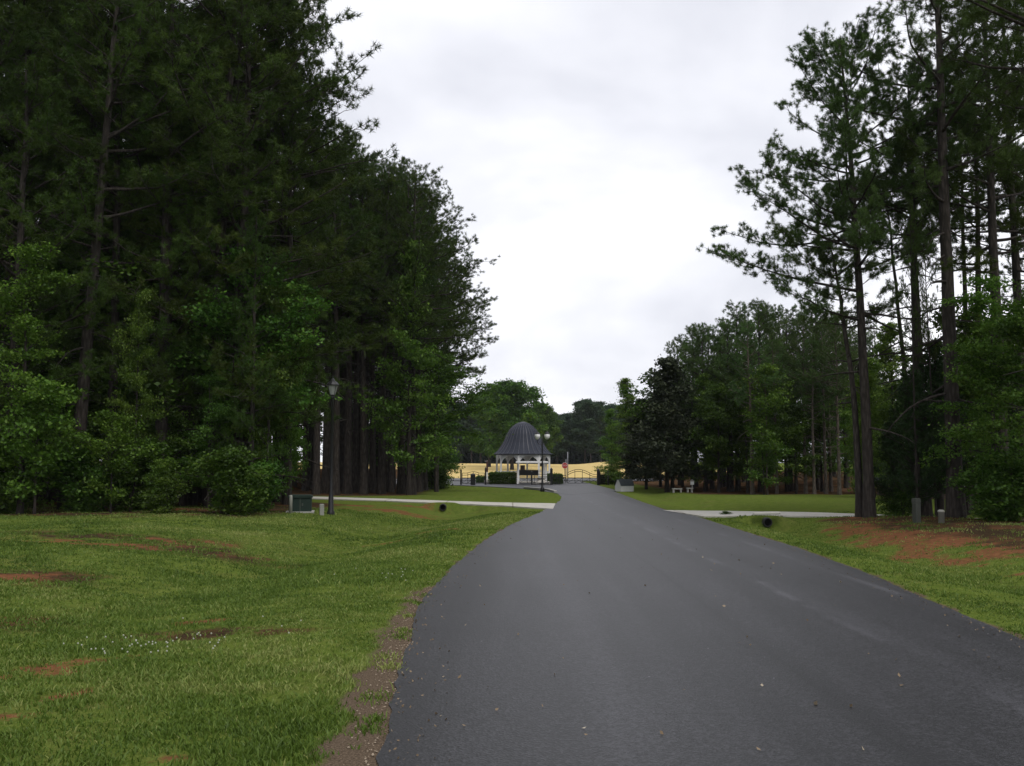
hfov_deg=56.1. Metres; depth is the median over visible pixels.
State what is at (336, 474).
pine tree
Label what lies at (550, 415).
broadleaf tree
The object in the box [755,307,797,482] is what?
pine tree
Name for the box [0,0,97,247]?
pine tree
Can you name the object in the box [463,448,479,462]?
broadleaf tree
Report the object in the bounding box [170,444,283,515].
bush
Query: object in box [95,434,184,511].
bush
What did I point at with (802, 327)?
pine tree
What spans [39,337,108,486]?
broadleaf tree
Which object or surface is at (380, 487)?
pine tree
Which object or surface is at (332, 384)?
street lamp
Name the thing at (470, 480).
iron gate
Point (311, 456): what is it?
pine tree
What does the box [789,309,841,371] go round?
pine tree
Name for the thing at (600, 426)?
pine tree
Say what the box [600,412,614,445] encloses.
broadleaf tree
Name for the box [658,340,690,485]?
pine tree
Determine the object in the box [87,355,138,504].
pine tree
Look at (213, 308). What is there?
broadleaf tree
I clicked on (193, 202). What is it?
pine tree
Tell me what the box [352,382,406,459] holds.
broadleaf tree
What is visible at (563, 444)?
pine tree
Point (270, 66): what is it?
pine tree
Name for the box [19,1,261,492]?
pine tree
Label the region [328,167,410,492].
pine tree
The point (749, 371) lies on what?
pine tree
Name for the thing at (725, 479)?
pine tree
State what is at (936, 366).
cedar tree
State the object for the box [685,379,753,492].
broadleaf tree
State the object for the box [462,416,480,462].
pine tree
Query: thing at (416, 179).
pine tree
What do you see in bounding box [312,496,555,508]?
driveway
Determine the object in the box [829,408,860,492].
sapling
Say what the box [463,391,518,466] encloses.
broadleaf tree
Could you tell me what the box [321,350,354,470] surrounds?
pine tree
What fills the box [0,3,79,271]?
pine tree
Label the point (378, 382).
pine tree
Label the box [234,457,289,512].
bush
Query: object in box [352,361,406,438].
pine tree
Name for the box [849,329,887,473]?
pine tree
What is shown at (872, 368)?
broadleaf tree
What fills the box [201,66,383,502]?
pine tree
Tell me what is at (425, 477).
pine tree
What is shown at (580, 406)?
broadleaf tree
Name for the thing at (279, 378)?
broadleaf tree
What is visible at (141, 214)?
pine tree
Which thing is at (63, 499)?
pine tree
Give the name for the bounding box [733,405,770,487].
broadleaf tree
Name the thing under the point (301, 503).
utility box
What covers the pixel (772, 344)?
pine tree
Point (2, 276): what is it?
broadleaf tree
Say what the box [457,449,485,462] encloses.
broadleaf tree
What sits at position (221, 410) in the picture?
broadleaf tree
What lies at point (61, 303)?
pine tree
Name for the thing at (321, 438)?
broadleaf tree
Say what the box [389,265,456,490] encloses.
pine tree
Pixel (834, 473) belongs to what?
pine tree
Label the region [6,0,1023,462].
sky
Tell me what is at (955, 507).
pine tree
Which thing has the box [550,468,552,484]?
gate post
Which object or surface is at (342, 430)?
pine tree
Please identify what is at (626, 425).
broadleaf tree
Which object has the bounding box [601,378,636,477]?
broadleaf tree
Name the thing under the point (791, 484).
pine tree
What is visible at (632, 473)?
purple leaf tree
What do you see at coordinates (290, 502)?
marker post
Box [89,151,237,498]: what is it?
pine tree
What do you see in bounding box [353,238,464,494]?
broadleaf tree
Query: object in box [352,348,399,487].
pine tree
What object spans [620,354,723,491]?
purple leaf tree
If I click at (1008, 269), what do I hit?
pine tree
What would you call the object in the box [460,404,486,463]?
broadleaf tree
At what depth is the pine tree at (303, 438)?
60.40 m
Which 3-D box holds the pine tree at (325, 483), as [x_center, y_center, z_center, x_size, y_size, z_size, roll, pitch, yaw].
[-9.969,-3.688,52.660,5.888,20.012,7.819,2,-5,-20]
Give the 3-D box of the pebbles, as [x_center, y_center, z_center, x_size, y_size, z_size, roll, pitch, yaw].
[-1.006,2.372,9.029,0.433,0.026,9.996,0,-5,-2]
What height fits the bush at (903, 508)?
1.532 m
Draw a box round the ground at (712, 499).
[0,461,1023,765]
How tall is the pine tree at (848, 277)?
8.927 m
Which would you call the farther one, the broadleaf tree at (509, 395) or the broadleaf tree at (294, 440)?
the broadleaf tree at (509, 395)
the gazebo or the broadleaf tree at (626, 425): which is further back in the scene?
the gazebo
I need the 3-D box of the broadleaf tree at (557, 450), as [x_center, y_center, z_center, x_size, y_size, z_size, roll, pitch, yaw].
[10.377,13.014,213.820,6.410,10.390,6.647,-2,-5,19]
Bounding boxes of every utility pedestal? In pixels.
[319,504,323,514]
[911,498,920,522]
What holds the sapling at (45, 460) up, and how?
on the ground at (712, 499)
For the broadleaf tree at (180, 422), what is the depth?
30.93 m
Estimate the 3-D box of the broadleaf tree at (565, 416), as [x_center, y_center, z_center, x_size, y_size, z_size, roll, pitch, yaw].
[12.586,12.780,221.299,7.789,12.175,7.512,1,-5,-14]
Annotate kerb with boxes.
[524,487,556,492]
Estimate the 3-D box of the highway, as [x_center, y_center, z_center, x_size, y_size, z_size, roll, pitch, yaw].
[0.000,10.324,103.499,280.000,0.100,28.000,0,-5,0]
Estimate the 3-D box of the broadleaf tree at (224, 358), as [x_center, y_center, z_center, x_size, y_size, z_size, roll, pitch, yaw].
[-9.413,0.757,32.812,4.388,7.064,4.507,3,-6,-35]
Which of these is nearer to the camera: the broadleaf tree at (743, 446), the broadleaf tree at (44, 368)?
the broadleaf tree at (44, 368)
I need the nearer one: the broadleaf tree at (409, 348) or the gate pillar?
the broadleaf tree at (409, 348)
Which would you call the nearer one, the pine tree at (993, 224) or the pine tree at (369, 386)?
the pine tree at (993, 224)
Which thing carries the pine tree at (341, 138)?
on the ground at (712, 499)
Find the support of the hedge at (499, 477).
on the ground at (712, 499)
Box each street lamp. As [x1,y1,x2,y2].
[326,376,338,514]
[535,431,549,491]
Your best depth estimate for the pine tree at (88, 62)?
31.99 m
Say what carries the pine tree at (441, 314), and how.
on the ground at (712, 499)
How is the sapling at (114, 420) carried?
on the ground at (712, 499)
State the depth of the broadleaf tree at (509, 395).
147.71 m
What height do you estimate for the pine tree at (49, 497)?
21.669 m
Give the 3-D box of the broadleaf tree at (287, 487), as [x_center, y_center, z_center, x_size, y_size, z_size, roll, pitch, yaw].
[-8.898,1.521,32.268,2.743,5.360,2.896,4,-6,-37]
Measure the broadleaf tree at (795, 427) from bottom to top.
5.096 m
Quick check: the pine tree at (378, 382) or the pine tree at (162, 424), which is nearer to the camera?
the pine tree at (162, 424)
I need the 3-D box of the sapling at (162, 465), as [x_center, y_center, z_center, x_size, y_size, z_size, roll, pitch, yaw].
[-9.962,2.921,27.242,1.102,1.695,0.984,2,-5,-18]
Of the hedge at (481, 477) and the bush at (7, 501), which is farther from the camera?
the hedge at (481, 477)
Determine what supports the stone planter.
on the apron
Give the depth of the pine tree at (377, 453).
72.55 m
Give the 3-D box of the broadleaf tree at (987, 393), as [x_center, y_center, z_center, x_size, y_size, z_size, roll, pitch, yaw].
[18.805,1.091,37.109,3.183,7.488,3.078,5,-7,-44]
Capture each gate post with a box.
[460,470,461,484]
[470,473,474,484]
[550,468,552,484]
[597,469,599,484]
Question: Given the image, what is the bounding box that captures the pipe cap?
[937,510,944,522]
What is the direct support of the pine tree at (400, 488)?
on the ground at (712, 499)
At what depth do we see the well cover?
56.94 m
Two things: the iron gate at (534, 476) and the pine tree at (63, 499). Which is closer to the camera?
the pine tree at (63, 499)
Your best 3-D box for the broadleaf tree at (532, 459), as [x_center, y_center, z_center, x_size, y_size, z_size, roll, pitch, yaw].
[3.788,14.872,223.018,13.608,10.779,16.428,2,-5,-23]
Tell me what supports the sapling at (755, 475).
on the ground at (712, 499)
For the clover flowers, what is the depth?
8.54 m
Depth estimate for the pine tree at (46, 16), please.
31.14 m
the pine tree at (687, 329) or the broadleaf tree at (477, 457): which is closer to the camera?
the pine tree at (687, 329)
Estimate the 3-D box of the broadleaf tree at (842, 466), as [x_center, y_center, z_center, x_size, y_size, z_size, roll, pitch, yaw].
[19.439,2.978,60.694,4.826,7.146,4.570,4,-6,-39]
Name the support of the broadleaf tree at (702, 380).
on the ground at (712, 499)
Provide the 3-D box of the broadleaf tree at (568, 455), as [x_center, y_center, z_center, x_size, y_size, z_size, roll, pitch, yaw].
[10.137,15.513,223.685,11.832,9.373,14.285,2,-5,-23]
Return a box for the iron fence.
[600,471,616,484]
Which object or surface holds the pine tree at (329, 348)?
on the ground at (712, 499)
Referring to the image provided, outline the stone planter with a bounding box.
[537,478,546,483]
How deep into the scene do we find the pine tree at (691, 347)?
59.82 m
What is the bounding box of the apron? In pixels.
[396,481,614,494]
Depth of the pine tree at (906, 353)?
72.38 m
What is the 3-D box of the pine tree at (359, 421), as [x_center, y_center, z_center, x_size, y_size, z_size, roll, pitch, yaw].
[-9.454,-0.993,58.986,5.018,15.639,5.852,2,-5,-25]
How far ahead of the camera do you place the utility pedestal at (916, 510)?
24.35 m
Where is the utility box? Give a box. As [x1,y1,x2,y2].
[286,494,314,513]
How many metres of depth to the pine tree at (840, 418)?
56.62 m
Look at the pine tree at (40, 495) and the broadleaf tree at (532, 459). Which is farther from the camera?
the broadleaf tree at (532, 459)
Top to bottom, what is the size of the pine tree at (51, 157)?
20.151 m
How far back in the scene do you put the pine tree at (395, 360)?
61.78 m
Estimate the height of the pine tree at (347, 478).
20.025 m
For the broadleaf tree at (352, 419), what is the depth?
70.42 m
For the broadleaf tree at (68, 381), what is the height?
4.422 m
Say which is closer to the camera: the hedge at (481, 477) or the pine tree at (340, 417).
the pine tree at (340, 417)
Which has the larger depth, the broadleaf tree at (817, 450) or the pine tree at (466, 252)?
the pine tree at (466, 252)
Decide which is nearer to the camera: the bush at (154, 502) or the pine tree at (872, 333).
the bush at (154, 502)
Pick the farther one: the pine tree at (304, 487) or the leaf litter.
the pine tree at (304, 487)
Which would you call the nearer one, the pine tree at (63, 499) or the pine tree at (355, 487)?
the pine tree at (63, 499)
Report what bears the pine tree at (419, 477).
on the ground at (712, 499)
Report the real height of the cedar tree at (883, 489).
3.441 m
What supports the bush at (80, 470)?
on the ground at (712, 499)
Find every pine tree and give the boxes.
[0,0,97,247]
[0,0,108,475]
[0,0,112,414]
[0,0,158,505]
[0,0,176,502]
[0,0,198,504]
[0,0,219,509]
[0,1,71,189]
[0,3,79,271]
[0,35,121,508]
[1,6,63,222]
[15,25,128,501]
[16,0,212,505]
[18,308,64,499]
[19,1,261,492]
[20,0,208,507]
[22,0,219,321]
[23,0,208,498]
[36,196,111,499]
[51,0,274,483]
[72,113,181,275]
[81,11,305,505]
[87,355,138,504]
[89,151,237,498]
[98,0,394,499]
[103,0,355,506]
[133,0,400,486]
[141,5,213,500]
[147,33,310,245]
[166,0,329,396]
[173,406,204,502]
[178,2,297,278]
[180,1,348,501]
[181,6,331,261]
[188,0,347,501]
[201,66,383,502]
[240,0,357,504]
[292,367,315,486]
[294,132,401,494]
[295,238,325,490]
[296,140,380,493]
[297,131,398,493]
[297,140,430,493]
[301,324,340,489]
[304,137,400,439]
[308,352,340,477]
[309,322,324,489]
[311,124,391,490]
[311,310,366,445]
[314,178,421,494]
[319,152,420,492]
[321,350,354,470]
[323,253,376,485]
[324,352,379,429]
[325,157,444,493]
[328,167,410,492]
[330,156,489,494]
[337,157,459,490]
[340,352,398,431]
[342,159,436,480]
[349,164,455,493]
[352,187,459,438]
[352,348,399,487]
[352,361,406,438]
[365,168,455,491]
[369,360,380,449]
[376,387,379,483]
[378,271,427,488]
[379,187,468,491]
[389,259,474,396]
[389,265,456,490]
[397,185,500,489]
[405,188,480,487]
[426,220,491,483]
[434,248,497,487]
[436,250,499,389]
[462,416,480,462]
[555,429,570,462]
[593,404,608,461]
[647,337,721,489]
[656,324,738,490]
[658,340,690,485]
[670,322,722,486]
[682,299,776,490]
[682,321,738,488]
[684,318,755,491]
[696,0,971,517]
[705,317,741,486]
[711,218,904,516]
[711,328,738,484]
[718,302,797,488]
[719,318,785,494]
[731,316,761,481]
[741,336,808,493]
[755,303,838,490]
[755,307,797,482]
[767,290,857,489]
[770,312,814,489]
[771,317,831,493]
[778,317,856,493]
[778,337,839,493]
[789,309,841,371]
[791,0,1023,517]
[793,317,855,491]
[796,314,884,494]
[807,309,885,487]
[815,55,1001,515]
[823,314,880,484]
[827,326,857,475]
[828,162,957,513]
[840,331,898,472]
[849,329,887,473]
[866,319,901,390]
[882,0,1023,453]
[891,196,936,497]
[895,340,922,378]
[899,107,1023,509]
[900,28,1023,504]
[902,0,1023,375]
[910,207,941,516]
[913,0,1023,505]
[981,176,1023,309]
[1001,212,1023,275]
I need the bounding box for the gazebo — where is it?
[494,422,551,482]
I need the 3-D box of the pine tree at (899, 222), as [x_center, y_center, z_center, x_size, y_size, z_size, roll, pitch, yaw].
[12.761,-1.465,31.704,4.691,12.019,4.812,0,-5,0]
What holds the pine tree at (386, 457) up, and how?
on the ground at (712, 499)
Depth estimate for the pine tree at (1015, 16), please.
20.94 m
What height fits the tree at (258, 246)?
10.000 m
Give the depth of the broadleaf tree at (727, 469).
56.70 m
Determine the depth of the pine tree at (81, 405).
29.85 m
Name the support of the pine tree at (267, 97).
on the ground at (712, 499)
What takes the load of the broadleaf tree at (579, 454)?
on the ground at (712, 499)
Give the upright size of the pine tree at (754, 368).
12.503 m
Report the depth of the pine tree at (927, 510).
28.58 m
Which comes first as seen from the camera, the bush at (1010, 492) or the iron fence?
the bush at (1010, 492)
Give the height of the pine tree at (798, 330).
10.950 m
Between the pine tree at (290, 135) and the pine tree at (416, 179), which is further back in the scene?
the pine tree at (416, 179)
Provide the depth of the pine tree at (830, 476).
54.84 m
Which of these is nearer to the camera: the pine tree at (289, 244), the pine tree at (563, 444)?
the pine tree at (289, 244)
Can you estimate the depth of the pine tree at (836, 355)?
50.41 m
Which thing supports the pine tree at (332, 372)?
on the ground at (712, 499)
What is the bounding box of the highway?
[396,478,662,480]
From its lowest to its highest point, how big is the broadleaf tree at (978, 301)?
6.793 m
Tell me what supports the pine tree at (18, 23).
on the ground at (712, 499)
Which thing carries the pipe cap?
on the ground at (712, 499)
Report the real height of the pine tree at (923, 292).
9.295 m
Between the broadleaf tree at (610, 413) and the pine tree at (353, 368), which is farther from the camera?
the broadleaf tree at (610, 413)
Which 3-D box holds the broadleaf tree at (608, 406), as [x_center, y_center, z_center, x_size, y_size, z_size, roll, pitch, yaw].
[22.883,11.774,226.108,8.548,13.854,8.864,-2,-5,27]
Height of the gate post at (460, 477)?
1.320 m
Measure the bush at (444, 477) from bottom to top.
3.064 m
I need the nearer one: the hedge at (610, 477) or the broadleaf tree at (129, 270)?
the broadleaf tree at (129, 270)
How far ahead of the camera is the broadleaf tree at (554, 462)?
218.85 m
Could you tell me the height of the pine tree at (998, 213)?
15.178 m
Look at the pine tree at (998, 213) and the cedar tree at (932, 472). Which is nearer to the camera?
the cedar tree at (932, 472)
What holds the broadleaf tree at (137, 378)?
on the ground at (712, 499)
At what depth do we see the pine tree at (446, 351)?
58.16 m
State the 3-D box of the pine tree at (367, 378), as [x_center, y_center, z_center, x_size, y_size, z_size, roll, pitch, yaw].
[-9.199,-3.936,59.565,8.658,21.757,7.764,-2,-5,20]
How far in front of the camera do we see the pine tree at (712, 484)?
62.22 m
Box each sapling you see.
[0,375,82,513]
[79,408,156,512]
[141,456,180,505]
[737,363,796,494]
[744,421,795,494]
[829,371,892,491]
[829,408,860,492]
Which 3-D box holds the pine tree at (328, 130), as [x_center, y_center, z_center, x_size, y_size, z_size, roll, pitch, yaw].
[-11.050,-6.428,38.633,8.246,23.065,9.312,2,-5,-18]
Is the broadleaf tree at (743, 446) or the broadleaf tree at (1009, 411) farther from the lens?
the broadleaf tree at (743, 446)
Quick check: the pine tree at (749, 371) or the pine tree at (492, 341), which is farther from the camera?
the pine tree at (492, 341)
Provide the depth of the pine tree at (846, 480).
57.68 m
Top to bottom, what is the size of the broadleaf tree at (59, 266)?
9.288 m
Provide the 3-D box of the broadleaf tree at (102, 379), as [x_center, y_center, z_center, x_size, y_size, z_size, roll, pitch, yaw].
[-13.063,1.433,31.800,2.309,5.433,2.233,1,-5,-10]
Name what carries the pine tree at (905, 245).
on the ground at (712, 499)
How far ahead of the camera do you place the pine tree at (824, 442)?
51.98 m
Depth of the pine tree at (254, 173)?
37.00 m
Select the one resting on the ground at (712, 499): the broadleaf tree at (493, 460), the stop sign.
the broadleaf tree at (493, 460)
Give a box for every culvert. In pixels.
[439,503,446,510]
[753,512,780,526]
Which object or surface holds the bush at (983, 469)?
on the ground at (712, 499)
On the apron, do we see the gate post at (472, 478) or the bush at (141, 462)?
the gate post at (472, 478)
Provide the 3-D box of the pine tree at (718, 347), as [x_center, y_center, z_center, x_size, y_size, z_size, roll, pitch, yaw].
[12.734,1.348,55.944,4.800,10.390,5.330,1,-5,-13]
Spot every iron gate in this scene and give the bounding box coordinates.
[462,471,483,483]
[520,474,549,482]
[553,475,565,482]
[567,469,596,482]
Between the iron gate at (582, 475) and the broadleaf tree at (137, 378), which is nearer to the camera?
the broadleaf tree at (137, 378)
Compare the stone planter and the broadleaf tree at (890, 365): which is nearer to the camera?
the broadleaf tree at (890, 365)
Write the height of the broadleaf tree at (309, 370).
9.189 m
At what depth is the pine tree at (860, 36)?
27.63 m
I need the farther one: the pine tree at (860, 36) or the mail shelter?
the mail shelter
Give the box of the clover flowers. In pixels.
[63,568,412,653]
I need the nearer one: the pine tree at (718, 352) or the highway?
the pine tree at (718, 352)
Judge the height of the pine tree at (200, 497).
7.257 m
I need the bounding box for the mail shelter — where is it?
[516,461,547,483]
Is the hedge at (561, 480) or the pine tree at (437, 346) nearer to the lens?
the pine tree at (437, 346)
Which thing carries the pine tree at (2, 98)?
on the ground at (712, 499)
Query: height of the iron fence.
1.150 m
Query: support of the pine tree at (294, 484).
on the ground at (712, 499)
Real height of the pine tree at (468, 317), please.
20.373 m
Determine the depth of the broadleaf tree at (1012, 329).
24.07 m
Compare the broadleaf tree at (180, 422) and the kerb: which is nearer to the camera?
the broadleaf tree at (180, 422)
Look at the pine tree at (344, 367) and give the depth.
57.45 m
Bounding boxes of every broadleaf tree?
[0,231,66,371]
[0,236,147,500]
[0,241,105,513]
[4,366,109,509]
[18,314,56,448]
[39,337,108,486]
[61,216,233,439]
[87,348,145,475]
[99,288,168,499]
[114,318,226,505]
[164,243,360,477]
[173,313,200,500]
[174,299,300,449]
[174,372,248,507]
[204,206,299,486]
[223,350,292,492]
[224,281,318,505]
[270,298,317,482]
[272,276,327,477]
[298,371,324,447]
[352,367,377,465]
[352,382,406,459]
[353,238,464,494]
[395,353,513,491]
[405,361,464,473]
[449,402,474,462]
[453,426,470,461]
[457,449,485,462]
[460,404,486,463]
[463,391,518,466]
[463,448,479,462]
[470,378,551,469]
[472,452,506,463]
[506,457,536,463]
[528,402,563,465]
[535,432,573,463]
[550,419,571,463]
[551,445,578,462]
[557,412,572,462]
[565,426,606,463]
[565,426,609,463]
[567,398,605,463]
[571,402,605,462]
[574,438,609,457]
[591,408,623,472]
[593,401,615,405]
[595,433,621,461]
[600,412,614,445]
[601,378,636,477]
[601,403,618,408]
[601,408,624,459]
[611,409,636,479]
[615,368,700,488]
[678,373,736,491]
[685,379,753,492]
[702,357,754,490]
[702,377,768,487]
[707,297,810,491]
[724,379,765,492]
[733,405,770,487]
[756,376,811,491]
[772,400,829,493]
[793,403,851,473]
[801,381,847,491]
[807,400,850,454]
[836,357,899,497]
[844,321,911,468]
[895,303,1023,514]
[914,273,1023,490]
[928,280,1023,479]
[958,337,1018,489]
[962,316,1018,454]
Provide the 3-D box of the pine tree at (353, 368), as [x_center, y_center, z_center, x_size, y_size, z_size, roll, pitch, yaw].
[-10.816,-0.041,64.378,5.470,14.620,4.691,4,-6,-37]
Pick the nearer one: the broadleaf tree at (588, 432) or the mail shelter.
the mail shelter
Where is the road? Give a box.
[376,491,1023,765]
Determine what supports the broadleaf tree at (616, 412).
on the ground at (712, 499)
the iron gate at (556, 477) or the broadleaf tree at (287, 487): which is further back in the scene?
the iron gate at (556, 477)
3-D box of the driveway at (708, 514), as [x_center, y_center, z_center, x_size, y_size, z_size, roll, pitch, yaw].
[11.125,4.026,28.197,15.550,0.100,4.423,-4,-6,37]
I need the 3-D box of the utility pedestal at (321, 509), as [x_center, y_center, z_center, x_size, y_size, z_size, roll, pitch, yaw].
[-5.743,3.848,28.979,0.141,0.390,0.146,1,-5,-17]
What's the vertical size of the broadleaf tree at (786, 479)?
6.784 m
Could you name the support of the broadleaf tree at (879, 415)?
on the ground at (712, 499)
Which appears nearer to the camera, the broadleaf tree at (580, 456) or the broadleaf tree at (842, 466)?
the broadleaf tree at (842, 466)
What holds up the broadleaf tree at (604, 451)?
on the ground at (712, 499)
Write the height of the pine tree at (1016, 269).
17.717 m
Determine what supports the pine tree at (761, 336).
on the ground at (712, 499)
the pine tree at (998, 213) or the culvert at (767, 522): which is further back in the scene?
the pine tree at (998, 213)
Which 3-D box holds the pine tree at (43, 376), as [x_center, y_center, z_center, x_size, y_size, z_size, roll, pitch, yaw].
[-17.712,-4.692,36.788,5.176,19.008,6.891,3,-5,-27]
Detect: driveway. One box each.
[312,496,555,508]
[665,510,933,517]
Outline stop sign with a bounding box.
[562,462,567,468]
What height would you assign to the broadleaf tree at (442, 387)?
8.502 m
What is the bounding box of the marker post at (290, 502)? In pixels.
[289,495,292,512]
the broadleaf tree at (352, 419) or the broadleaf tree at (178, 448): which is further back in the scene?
the broadleaf tree at (352, 419)
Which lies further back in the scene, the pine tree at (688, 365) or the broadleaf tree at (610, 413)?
the broadleaf tree at (610, 413)
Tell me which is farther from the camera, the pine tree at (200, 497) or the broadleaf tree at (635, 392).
the broadleaf tree at (635, 392)
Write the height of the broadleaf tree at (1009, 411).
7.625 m
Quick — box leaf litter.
[389,515,1019,765]
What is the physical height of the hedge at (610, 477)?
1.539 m
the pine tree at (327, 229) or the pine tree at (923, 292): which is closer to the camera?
the pine tree at (923, 292)
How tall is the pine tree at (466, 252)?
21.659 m
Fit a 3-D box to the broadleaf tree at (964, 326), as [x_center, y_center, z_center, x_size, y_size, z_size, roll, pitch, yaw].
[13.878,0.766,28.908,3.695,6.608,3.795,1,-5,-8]
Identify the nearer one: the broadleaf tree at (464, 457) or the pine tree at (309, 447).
the pine tree at (309, 447)
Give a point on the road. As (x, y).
(630, 647)
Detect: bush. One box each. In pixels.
[0,435,72,513]
[28,442,125,511]
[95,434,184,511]
[136,474,195,513]
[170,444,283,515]
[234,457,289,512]
[427,453,465,489]
[875,479,929,515]
[940,458,1023,519]
[942,446,1023,521]
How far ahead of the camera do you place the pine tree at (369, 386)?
66.11 m
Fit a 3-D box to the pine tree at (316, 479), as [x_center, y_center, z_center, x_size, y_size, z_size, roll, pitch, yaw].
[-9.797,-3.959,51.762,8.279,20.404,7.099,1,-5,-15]
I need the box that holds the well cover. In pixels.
[614,479,634,491]
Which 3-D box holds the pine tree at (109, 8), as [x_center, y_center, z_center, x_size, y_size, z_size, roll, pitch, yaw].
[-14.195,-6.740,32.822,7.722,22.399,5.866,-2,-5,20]
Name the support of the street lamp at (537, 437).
on the ground at (712, 499)
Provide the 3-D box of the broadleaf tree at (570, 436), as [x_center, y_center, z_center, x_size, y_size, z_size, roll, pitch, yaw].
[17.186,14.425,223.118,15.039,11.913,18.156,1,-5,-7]
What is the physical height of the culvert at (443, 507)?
0.284 m
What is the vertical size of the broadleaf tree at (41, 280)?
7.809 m
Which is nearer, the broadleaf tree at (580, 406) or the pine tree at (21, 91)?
the pine tree at (21, 91)
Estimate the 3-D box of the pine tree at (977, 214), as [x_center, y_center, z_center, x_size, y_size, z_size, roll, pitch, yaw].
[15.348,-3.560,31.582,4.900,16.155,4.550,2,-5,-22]
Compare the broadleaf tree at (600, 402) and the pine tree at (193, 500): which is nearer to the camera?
the pine tree at (193, 500)
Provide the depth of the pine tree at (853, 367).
59.70 m
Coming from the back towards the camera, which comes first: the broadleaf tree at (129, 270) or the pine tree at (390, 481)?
the pine tree at (390, 481)
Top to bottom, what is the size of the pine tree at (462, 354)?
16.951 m
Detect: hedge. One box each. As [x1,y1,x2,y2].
[475,475,488,482]
[488,471,516,483]
[547,472,563,483]
[600,474,605,483]
[604,469,619,484]
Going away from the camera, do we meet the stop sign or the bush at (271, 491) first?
the bush at (271, 491)
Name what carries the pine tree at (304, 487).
on the ground at (712, 499)
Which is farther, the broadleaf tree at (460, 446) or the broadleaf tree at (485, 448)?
the broadleaf tree at (460, 446)
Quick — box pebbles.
[343,578,437,765]
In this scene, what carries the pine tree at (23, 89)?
on the ground at (712, 499)
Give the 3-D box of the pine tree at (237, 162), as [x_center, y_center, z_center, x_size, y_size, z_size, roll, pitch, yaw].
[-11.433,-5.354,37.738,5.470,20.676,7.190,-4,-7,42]
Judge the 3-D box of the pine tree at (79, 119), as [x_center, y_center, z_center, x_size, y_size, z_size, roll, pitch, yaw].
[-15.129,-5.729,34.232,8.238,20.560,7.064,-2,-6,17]
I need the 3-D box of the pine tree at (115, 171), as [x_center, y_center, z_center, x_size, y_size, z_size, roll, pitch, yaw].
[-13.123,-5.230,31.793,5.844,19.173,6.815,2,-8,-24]
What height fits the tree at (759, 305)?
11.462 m
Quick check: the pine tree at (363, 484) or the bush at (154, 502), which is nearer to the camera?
the bush at (154, 502)
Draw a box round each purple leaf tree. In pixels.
[610,398,664,488]
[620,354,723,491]
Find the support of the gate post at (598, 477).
on the ground at (712, 499)
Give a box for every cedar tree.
[873,366,966,504]
[874,410,913,515]
[902,336,989,516]
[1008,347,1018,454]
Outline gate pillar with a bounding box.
[484,460,489,483]
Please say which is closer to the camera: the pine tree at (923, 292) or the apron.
the pine tree at (923, 292)
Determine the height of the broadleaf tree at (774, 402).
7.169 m
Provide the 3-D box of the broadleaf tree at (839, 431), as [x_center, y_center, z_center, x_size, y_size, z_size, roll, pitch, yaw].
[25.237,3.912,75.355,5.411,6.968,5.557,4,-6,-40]
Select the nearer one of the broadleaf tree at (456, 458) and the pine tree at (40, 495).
the pine tree at (40, 495)
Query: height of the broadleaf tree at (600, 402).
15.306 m
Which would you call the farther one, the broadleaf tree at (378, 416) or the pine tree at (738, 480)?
the broadleaf tree at (378, 416)
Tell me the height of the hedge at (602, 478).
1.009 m
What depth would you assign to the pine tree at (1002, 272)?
37.39 m
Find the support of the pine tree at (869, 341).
on the ground at (712, 499)
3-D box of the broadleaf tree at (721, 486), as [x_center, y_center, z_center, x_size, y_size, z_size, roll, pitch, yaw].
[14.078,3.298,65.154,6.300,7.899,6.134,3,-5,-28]

